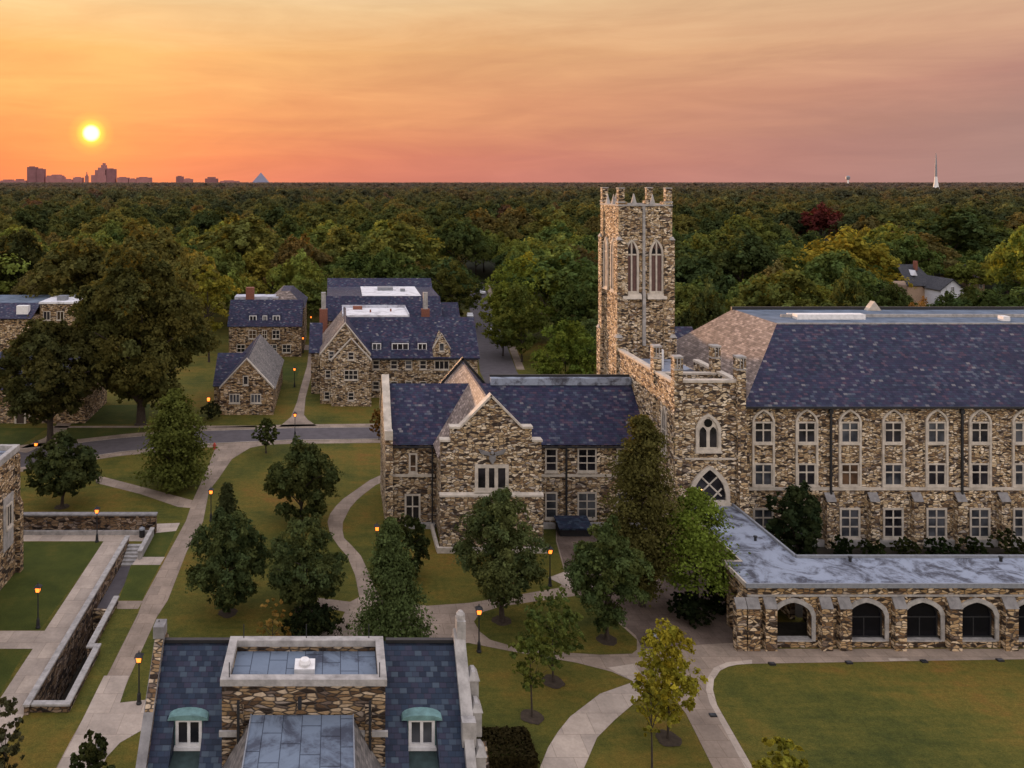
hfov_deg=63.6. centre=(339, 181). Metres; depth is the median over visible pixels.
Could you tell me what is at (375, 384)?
window
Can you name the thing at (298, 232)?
woodland tree
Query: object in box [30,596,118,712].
areaway wall
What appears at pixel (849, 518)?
window
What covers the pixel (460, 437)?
gabled hall
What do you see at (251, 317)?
dormer window
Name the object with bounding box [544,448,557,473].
window
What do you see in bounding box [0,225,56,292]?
woodland tree
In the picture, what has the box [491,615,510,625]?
mulch ground
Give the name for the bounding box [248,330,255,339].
window
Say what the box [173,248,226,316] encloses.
woodland tree
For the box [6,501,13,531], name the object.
window
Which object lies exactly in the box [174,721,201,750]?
dormer window
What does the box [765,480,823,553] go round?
ivy tree
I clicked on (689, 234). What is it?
woodland tree
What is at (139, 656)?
lamp post
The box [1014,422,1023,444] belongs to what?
window
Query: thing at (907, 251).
woodland tree
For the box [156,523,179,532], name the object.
footpath
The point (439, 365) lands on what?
window
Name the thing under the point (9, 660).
lawn
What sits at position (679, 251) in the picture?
woodland tree
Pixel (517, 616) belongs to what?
lawn
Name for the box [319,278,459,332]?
dormitory
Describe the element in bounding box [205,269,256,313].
woodland tree
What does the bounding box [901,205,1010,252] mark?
woodland tree
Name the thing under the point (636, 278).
bell tower
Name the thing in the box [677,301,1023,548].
academic hall
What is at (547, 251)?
woodland tree
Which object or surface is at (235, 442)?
kerb
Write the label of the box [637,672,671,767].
young tree
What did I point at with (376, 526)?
lamp post
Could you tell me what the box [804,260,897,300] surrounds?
woodland tree
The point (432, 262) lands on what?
woodland tree
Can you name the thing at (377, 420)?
roadside bush
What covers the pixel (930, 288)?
wooden house
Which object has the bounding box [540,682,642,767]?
light paving
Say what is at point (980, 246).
woodland tree
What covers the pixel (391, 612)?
conifer tree
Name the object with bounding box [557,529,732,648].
flagstone court
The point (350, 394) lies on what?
window
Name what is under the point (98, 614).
bulkhead wall
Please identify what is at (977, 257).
woodland tree
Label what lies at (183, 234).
woodland tree
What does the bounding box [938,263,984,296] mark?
wooden house
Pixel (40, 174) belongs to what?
city tower
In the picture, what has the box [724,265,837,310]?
woodland tree
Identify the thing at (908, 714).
ground
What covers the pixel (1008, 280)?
woodland tree
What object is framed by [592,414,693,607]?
cypress tree
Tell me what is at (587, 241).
woodland tree
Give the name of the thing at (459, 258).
woodland tree
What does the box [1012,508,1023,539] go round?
window
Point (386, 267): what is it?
woodland tree
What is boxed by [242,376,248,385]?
window
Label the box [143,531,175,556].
lawn
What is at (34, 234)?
woodland tree
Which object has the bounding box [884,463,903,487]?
window
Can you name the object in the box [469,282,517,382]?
street
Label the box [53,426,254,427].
footpath
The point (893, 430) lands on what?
window
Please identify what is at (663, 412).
window
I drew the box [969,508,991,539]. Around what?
window
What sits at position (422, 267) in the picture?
woodland tree
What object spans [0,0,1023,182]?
sky
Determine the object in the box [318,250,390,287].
woodland tree
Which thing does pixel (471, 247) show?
woodland tree
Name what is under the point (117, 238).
woodland tree
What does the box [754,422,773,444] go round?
window
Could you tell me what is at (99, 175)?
city tower
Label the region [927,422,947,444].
window
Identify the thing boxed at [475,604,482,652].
lamp post
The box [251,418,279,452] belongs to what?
tree
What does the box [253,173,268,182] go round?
pyramid arena
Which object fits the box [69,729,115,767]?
garden shrub
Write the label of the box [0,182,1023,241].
woods
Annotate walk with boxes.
[56,444,261,767]
[97,566,129,608]
[328,476,379,596]
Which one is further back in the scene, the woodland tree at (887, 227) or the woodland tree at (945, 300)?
the woodland tree at (887, 227)
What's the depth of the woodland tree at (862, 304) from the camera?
135.84 m
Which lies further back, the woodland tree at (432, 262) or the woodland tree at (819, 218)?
the woodland tree at (819, 218)
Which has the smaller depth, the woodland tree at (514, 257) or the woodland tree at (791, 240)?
the woodland tree at (514, 257)
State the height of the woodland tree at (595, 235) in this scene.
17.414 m
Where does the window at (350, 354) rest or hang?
in the dormitory at (356, 352)
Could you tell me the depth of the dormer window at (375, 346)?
141.92 m
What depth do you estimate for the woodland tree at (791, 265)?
223.01 m
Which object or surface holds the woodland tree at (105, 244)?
on the ground at (908, 714)
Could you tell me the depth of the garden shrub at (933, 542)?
80.75 m
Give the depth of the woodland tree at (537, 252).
235.85 m
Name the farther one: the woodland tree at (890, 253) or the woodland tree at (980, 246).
the woodland tree at (980, 246)
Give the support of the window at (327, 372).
in the dormitory at (356, 352)
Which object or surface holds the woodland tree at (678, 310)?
on the ground at (908, 714)
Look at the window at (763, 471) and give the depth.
83.49 m
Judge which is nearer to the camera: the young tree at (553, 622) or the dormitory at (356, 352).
the young tree at (553, 622)
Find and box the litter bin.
[139,526,144,537]
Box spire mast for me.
[933,156,938,187]
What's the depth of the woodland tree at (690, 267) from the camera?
199.95 m
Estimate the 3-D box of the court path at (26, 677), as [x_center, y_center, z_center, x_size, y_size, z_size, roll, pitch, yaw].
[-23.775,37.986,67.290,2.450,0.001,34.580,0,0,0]
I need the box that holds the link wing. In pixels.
[675,326,692,338]
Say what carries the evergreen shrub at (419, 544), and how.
on the ground at (908, 714)
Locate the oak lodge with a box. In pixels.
[0,352,106,423]
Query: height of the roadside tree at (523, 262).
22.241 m
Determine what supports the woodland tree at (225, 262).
on the ground at (908, 714)
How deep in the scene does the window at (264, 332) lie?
173.89 m
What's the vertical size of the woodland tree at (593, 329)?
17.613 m
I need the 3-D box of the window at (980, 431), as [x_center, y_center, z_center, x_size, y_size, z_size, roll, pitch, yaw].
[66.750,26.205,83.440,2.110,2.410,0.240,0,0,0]
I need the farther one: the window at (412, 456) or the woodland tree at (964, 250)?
the woodland tree at (964, 250)
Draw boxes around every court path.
[0,541,121,746]
[0,631,44,648]
[23,535,145,540]
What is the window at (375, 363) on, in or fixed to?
in the dormitory at (356, 352)
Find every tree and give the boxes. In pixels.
[0,224,21,235]
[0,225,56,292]
[0,253,30,291]
[0,276,24,294]
[0,315,125,443]
[10,270,72,294]
[11,226,40,242]
[14,244,55,279]
[18,235,112,297]
[23,429,104,507]
[35,235,49,247]
[44,232,64,244]
[47,241,59,250]
[67,245,222,425]
[72,230,94,244]
[72,238,125,312]
[92,217,129,238]
[93,229,122,247]
[105,220,197,282]
[106,229,125,243]
[129,388,219,494]
[171,236,183,246]
[173,226,206,242]
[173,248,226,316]
[178,243,192,258]
[181,239,204,252]
[185,507,273,613]
[187,212,284,268]
[190,256,241,361]
[200,224,218,235]
[203,219,231,248]
[203,244,251,279]
[204,481,242,557]
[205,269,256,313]
[232,242,286,285]
[235,273,273,293]
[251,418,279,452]
[262,435,345,521]
[263,233,333,286]
[265,248,327,293]
[266,512,348,607]
[283,226,307,241]
[290,277,326,314]
[298,227,330,249]
[306,219,349,238]
[307,238,328,271]
[314,225,372,274]
[317,268,357,291]
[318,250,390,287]
[336,517,439,640]
[355,219,460,267]
[357,243,424,277]
[365,219,396,240]
[393,272,408,277]
[404,261,435,278]
[405,258,486,309]
[421,213,494,266]
[431,257,468,271]
[431,259,481,316]
[432,243,470,267]
[450,486,551,622]
[458,224,488,268]
[463,228,496,276]
[475,283,533,355]
[482,229,495,271]
[483,249,563,335]
[486,231,510,275]
[490,244,597,316]
[490,283,553,361]
[491,246,512,269]
[492,237,522,262]
[493,251,528,286]
[503,237,546,260]
[508,620,554,716]
[518,585,586,681]
[526,233,545,244]
[526,245,545,310]
[529,318,596,373]
[534,219,576,242]
[541,233,574,253]
[543,233,558,244]
[543,248,550,302]
[547,276,597,342]
[550,272,597,353]
[561,513,654,640]
[568,243,597,315]
[569,233,592,246]
[570,234,597,256]
[578,244,597,260]
[579,311,597,343]
[583,320,597,363]
[589,231,598,241]
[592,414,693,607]
[630,618,707,739]
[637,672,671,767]
[645,485,750,613]
[672,226,680,237]
[672,230,689,243]
[675,227,714,246]
[675,241,700,264]
[675,252,726,285]
[675,275,725,329]
[675,282,705,308]
[675,304,705,316]
[676,276,728,310]
[679,230,726,255]
[685,225,787,282]
[699,268,738,299]
[711,212,777,242]
[722,273,774,310]
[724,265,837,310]
[737,254,803,283]
[746,258,805,292]
[748,245,805,280]
[752,736,808,767]
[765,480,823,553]
[771,234,802,253]
[775,231,803,246]
[776,240,807,259]
[791,224,915,289]
[795,242,820,255]
[796,201,844,240]
[797,230,829,244]
[797,285,831,304]
[801,249,890,302]
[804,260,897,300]
[822,265,869,306]
[855,225,873,237]
[858,302,896,306]
[862,221,913,240]
[866,263,899,287]
[868,235,904,292]
[870,231,898,242]
[874,283,918,306]
[885,232,948,275]
[893,231,962,274]
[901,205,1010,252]
[908,296,927,306]
[926,290,962,306]
[928,245,962,272]
[933,237,970,255]
[939,284,1023,306]
[943,259,994,288]
[949,250,995,277]
[957,285,988,301]
[960,236,995,252]
[977,248,1017,293]
[980,244,998,285]
[983,225,1023,286]
[989,262,1023,294]
[993,225,1014,236]
[1009,287,1023,306]
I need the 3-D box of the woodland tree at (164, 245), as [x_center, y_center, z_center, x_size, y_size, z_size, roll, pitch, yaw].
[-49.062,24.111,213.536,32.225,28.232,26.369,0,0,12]
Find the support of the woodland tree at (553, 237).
on the ground at (908, 714)
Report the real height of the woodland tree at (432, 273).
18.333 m
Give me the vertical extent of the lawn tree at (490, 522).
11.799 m
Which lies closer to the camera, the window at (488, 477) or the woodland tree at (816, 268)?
the window at (488, 477)
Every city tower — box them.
[0,179,26,182]
[27,166,37,182]
[36,168,45,182]
[45,175,65,182]
[62,179,72,182]
[73,177,83,182]
[85,172,88,182]
[91,163,107,182]
[106,168,116,182]
[117,177,129,182]
[136,177,151,182]
[176,176,183,182]
[183,178,192,182]
[205,177,217,182]
[220,180,239,182]
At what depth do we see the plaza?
64.17 m
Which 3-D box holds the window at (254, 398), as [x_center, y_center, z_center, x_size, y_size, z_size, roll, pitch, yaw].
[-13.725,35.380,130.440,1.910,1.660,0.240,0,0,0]
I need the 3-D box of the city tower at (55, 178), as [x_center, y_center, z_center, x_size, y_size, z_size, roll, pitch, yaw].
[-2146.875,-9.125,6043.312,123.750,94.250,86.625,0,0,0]
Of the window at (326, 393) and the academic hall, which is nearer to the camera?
the academic hall
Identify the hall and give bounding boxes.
[135,609,489,767]
[379,357,647,552]
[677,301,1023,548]
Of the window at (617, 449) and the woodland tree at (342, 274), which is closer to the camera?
the window at (617, 449)
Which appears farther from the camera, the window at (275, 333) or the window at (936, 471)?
the window at (275, 333)
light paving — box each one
[57,676,144,767]
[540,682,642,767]
[548,572,592,588]
[609,664,640,680]
[888,658,909,660]
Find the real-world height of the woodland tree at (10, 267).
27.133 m
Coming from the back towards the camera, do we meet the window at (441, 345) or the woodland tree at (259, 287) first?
the woodland tree at (259, 287)
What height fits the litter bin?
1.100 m
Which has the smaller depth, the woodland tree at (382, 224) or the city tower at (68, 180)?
the woodland tree at (382, 224)
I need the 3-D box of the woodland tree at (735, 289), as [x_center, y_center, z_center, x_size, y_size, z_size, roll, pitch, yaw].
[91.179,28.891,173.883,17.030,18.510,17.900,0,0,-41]
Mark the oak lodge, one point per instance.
(95, 401)
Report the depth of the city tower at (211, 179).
6000.00 m
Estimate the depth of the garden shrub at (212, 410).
127.27 m
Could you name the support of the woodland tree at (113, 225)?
on the ground at (908, 714)
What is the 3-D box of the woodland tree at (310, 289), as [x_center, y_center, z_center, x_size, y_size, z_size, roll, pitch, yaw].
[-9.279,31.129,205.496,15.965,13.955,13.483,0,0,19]
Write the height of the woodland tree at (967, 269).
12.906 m
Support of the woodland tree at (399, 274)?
on the ground at (908, 714)
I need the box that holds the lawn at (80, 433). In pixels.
[66,428,148,438]
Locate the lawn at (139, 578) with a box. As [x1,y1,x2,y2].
[119,565,159,599]
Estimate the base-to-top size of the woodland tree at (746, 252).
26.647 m
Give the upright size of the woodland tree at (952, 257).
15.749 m
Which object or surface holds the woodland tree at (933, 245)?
on the ground at (908, 714)
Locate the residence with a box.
[0,294,82,351]
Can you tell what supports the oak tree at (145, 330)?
on the lawn at (113, 414)
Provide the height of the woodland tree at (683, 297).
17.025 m
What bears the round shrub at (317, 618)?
on the ground at (908, 714)
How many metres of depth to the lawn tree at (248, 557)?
69.52 m
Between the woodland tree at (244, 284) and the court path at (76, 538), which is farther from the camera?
the woodland tree at (244, 284)
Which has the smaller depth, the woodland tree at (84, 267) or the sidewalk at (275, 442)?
the sidewalk at (275, 442)
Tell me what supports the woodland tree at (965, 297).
on the ground at (908, 714)
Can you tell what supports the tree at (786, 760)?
on the ground at (908, 714)
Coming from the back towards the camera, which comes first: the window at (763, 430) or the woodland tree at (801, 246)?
the woodland tree at (801, 246)
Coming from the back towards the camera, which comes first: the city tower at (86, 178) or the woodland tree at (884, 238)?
the city tower at (86, 178)
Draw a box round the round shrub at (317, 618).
[281,601,349,635]
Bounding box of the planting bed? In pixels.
[795,547,1023,616]
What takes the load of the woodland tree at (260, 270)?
on the ground at (908, 714)
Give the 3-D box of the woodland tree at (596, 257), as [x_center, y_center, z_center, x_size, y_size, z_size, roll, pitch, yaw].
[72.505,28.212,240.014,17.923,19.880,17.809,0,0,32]
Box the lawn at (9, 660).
[0,650,25,693]
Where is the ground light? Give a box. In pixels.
[709,713,716,716]
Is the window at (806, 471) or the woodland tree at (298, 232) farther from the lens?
the woodland tree at (298, 232)
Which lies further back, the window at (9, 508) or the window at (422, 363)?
the window at (422, 363)
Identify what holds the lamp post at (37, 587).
on the lawn at (55, 569)
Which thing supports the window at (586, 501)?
in the gabled hall
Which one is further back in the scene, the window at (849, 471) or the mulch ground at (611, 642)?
the window at (849, 471)
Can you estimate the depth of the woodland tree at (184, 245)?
258.95 m
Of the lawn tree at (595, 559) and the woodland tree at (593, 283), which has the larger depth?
the woodland tree at (593, 283)
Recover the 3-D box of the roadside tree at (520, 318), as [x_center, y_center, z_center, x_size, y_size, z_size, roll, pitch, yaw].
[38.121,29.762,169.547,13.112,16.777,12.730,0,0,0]
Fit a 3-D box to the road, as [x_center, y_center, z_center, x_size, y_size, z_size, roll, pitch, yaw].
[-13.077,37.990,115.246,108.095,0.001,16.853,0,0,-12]
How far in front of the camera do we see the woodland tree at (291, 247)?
233.26 m
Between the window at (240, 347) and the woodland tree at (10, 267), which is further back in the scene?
the woodland tree at (10, 267)
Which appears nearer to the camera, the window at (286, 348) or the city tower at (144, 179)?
the window at (286, 348)
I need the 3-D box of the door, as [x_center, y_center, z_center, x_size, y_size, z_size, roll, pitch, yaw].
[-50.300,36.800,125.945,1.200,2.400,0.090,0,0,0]
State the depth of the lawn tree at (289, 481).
87.63 m
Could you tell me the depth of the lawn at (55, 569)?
76.27 m
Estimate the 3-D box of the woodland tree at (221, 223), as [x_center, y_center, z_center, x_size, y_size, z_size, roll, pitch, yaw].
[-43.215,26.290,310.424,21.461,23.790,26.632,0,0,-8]
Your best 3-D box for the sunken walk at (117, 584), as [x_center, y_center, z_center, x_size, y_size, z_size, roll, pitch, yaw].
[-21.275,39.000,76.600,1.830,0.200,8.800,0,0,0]
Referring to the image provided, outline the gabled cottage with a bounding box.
[213,334,283,414]
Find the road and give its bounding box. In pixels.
[18,427,379,466]
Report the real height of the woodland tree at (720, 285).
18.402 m
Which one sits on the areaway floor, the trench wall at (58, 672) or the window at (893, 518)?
the trench wall at (58, 672)
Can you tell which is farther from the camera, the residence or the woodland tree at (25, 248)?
the woodland tree at (25, 248)
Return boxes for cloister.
[685,503,1023,650]
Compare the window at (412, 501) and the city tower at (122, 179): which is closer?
the window at (412, 501)
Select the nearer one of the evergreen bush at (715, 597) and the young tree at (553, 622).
the young tree at (553, 622)
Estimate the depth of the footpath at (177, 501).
97.87 m
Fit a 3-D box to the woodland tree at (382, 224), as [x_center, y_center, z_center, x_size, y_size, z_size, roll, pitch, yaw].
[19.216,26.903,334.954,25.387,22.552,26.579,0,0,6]
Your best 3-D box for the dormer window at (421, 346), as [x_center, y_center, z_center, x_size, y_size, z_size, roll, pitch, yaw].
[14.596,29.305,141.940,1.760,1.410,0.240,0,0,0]
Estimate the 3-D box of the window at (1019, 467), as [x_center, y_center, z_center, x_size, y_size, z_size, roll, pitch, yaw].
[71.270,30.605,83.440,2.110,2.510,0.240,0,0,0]
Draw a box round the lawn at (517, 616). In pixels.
[474,596,636,654]
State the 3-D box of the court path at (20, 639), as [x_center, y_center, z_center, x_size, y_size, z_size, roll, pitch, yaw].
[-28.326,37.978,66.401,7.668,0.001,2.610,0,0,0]
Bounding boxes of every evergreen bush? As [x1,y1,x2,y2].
[666,591,720,628]
[701,586,726,614]
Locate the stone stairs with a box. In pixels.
[121,544,140,565]
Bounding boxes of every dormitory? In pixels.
[227,286,307,356]
[309,305,479,405]
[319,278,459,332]
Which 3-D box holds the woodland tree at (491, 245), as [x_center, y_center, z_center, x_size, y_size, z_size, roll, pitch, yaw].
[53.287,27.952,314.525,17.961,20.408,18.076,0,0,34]
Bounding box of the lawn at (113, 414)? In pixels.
[71,404,149,424]
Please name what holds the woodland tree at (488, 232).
on the ground at (908, 714)
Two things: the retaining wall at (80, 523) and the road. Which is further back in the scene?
the road
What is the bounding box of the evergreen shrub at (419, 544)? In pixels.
[397,513,430,578]
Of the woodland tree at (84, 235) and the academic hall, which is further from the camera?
the woodland tree at (84, 235)
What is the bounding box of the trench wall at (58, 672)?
[23,535,129,714]
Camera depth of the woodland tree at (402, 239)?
239.87 m
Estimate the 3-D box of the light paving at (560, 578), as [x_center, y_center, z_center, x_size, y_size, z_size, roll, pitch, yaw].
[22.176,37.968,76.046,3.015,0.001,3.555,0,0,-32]
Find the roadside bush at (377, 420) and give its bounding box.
[369,408,379,436]
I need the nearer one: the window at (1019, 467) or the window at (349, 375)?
the window at (1019, 467)
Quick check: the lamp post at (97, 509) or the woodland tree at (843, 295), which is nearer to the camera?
the lamp post at (97, 509)
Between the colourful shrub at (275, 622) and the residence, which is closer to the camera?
the colourful shrub at (275, 622)
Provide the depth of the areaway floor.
66.39 m
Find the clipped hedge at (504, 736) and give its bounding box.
[477,725,539,767]
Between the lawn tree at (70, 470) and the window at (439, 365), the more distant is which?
the window at (439, 365)
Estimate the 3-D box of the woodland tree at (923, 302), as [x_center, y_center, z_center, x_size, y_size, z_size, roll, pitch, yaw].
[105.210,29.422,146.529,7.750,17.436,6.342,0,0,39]
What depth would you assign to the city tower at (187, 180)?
6000.00 m
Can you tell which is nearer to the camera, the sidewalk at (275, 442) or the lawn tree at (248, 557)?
the lawn tree at (248, 557)
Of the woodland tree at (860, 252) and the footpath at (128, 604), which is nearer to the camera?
the footpath at (128, 604)
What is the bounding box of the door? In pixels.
[17,413,23,422]
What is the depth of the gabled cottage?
130.50 m
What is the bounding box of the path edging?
[706,660,751,767]
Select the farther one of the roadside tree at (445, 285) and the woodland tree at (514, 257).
the woodland tree at (514, 257)
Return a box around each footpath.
[18,423,70,452]
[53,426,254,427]
[96,477,192,507]
[117,601,141,608]
[132,557,164,564]
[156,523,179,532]
[279,345,315,426]
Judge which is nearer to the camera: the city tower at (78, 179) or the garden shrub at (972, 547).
the garden shrub at (972, 547)
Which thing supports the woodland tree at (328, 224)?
on the ground at (908, 714)
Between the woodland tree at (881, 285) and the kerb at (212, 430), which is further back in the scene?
the woodland tree at (881, 285)
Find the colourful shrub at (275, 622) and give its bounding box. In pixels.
[256,598,292,635]
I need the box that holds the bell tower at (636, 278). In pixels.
[596,187,676,373]
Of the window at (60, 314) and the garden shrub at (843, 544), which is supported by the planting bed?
the garden shrub at (843, 544)
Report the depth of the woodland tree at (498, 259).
297.44 m
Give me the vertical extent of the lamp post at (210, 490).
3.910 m
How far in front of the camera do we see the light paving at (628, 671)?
62.19 m
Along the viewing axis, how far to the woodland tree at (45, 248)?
230.66 m
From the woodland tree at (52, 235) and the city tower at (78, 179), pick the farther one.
the city tower at (78, 179)
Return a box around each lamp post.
[33,584,42,628]
[94,506,99,542]
[134,651,143,704]
[208,488,213,521]
[374,524,379,550]
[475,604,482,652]
[546,546,553,586]
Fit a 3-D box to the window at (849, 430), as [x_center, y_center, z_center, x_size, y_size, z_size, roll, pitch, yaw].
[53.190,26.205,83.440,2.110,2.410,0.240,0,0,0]
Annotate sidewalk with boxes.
[20,424,377,447]
[20,440,379,471]
[488,285,524,369]
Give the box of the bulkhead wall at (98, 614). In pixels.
[93,609,105,632]
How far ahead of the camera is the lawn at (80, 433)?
121.83 m
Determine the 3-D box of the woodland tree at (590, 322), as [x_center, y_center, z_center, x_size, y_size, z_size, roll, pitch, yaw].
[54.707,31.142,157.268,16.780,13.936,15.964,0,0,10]
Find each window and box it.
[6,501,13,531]
[43,311,50,320]
[56,311,63,320]
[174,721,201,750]
[229,394,239,403]
[237,344,244,352]
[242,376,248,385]
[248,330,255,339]
[249,315,256,319]
[250,394,261,403]
[262,330,266,339]
[270,344,276,351]
[272,330,279,339]
[273,315,279,319]
[282,344,290,352]
[324,391,329,400]
[325,370,330,378]
[328,351,333,359]
[343,370,358,380]
[347,352,354,360]
[347,392,354,401]
[372,343,380,349]
[372,360,379,369]
[372,381,379,390]
[390,360,397,369]
[392,343,408,349]
[405,360,412,369]
[405,494,420,520]
[408,453,417,474]
[408,721,435,750]
[418,343,426,349]
[419,360,426,369]
[434,360,449,370]
[439,343,444,351]
[474,464,508,492]
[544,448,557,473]
[544,492,556,520]
[577,448,597,473]
[577,492,596,520]
[616,448,627,466]
[616,492,632,518]
[661,406,666,457]
[690,465,730,505]
[695,413,722,453]
[753,508,773,532]
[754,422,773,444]
[754,463,773,487]
[797,422,816,444]
[798,463,816,487]
[839,508,861,539]
[840,422,860,444]
[840,463,860,487]
[882,508,903,539]
[884,422,903,444]
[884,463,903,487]
[926,508,948,539]
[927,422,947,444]
[927,463,947,487]
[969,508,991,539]
[971,422,990,444]
[971,463,990,487]
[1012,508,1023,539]
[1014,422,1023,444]
[1014,463,1023,487]
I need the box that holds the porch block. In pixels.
[617,344,748,558]
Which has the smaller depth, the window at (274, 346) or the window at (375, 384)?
the window at (375, 384)
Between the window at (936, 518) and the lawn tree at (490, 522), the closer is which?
the lawn tree at (490, 522)
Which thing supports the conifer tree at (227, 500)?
on the ground at (908, 714)
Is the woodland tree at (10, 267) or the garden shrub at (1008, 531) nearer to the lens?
the garden shrub at (1008, 531)
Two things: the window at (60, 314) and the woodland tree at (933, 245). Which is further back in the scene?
the woodland tree at (933, 245)
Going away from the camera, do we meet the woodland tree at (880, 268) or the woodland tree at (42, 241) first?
the woodland tree at (880, 268)
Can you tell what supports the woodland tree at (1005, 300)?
on the ground at (908, 714)
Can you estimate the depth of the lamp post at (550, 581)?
75.17 m
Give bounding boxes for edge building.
[0,444,22,589]
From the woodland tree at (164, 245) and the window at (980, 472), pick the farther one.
the woodland tree at (164, 245)
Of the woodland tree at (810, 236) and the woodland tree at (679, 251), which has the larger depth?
the woodland tree at (810, 236)
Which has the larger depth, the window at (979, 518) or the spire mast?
the spire mast
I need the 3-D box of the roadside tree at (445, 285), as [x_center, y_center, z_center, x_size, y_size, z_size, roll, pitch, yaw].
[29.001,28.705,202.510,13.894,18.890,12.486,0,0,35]
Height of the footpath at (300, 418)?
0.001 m
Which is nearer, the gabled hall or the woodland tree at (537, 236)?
the gabled hall
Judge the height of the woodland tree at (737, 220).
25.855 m
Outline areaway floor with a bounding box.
[61,652,86,699]
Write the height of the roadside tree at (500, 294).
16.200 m
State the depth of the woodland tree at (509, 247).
305.45 m
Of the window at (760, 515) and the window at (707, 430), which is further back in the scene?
the window at (760, 515)
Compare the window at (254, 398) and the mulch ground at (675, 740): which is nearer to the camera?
the mulch ground at (675, 740)
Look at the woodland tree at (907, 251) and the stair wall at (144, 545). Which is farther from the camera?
the woodland tree at (907, 251)
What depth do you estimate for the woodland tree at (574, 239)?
302.66 m
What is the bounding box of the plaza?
[312,530,1023,767]
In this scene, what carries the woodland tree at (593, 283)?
on the ground at (908, 714)
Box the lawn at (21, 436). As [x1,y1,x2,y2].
[0,428,46,444]
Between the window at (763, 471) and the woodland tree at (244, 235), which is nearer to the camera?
the window at (763, 471)
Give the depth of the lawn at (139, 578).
76.08 m
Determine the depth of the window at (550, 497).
87.99 m
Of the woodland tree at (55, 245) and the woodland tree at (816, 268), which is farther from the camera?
the woodland tree at (55, 245)
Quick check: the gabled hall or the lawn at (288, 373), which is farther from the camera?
the lawn at (288, 373)
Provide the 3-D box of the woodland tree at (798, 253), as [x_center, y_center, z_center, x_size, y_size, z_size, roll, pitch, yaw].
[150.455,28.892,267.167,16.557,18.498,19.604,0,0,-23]
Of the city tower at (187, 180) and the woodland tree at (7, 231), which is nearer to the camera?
the woodland tree at (7, 231)
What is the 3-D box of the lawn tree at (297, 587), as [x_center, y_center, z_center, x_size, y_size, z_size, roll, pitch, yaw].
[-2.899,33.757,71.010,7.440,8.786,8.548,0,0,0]
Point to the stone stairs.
(130, 556)
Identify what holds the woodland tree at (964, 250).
on the ground at (908, 714)
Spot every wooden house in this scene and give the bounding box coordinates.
[880,261,964,306]
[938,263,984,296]
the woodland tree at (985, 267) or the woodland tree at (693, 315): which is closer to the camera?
the woodland tree at (693, 315)
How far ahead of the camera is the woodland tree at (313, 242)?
264.41 m
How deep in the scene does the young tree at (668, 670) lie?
54.08 m
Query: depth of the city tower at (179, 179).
6000.00 m
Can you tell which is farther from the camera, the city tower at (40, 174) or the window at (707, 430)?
the city tower at (40, 174)
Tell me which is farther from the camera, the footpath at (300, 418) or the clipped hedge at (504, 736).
the footpath at (300, 418)
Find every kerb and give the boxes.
[20,439,345,467]
[21,427,344,448]
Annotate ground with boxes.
[0,226,1023,767]
[54,504,69,509]
[218,608,237,617]
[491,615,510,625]
[521,709,543,724]
[541,674,564,688]
[596,634,616,645]
[655,729,681,746]
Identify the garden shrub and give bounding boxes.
[0,696,24,767]
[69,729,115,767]
[200,401,221,419]
[828,534,854,553]
[856,539,886,553]
[889,536,921,553]
[923,536,959,553]
[955,535,988,553]
[986,528,1023,553]
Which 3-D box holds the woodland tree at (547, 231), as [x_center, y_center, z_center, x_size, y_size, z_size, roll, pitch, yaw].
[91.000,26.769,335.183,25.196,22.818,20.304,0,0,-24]
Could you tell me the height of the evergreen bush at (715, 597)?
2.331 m
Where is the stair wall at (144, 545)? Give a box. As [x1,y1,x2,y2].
[137,527,154,559]
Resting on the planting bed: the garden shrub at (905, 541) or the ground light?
the garden shrub at (905, 541)
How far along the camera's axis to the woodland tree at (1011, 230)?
348.06 m
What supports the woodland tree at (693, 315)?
on the ground at (908, 714)
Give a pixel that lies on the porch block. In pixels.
(698, 412)
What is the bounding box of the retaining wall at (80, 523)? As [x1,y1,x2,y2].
[23,512,157,534]
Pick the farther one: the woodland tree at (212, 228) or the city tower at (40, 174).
the city tower at (40, 174)
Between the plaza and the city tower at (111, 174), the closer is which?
the plaza
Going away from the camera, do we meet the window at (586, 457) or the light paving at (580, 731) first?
the light paving at (580, 731)
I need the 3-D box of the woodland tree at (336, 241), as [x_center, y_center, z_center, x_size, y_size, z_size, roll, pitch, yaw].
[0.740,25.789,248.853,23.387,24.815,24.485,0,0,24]
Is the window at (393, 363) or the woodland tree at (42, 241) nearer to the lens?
the window at (393, 363)
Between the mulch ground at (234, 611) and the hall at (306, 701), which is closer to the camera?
the hall at (306, 701)
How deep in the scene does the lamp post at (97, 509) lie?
84.34 m
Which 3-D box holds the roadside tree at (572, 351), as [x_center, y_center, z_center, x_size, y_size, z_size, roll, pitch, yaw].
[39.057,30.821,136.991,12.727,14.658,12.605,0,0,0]
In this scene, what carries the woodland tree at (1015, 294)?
on the ground at (908, 714)
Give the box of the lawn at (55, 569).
[0,542,102,629]
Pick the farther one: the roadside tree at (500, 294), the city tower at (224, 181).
the city tower at (224, 181)
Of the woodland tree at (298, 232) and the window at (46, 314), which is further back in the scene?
the woodland tree at (298, 232)
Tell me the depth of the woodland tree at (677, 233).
337.24 m
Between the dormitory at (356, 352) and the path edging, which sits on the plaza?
the path edging
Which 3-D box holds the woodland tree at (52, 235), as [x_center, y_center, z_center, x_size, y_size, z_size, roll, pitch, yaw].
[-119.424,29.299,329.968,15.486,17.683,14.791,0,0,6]
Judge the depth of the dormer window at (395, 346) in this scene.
141.99 m
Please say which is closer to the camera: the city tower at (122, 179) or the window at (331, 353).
the window at (331, 353)
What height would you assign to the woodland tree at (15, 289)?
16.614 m
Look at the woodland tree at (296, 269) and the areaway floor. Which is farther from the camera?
the woodland tree at (296, 269)
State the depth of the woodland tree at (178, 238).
311.01 m
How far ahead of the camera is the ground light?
56.88 m

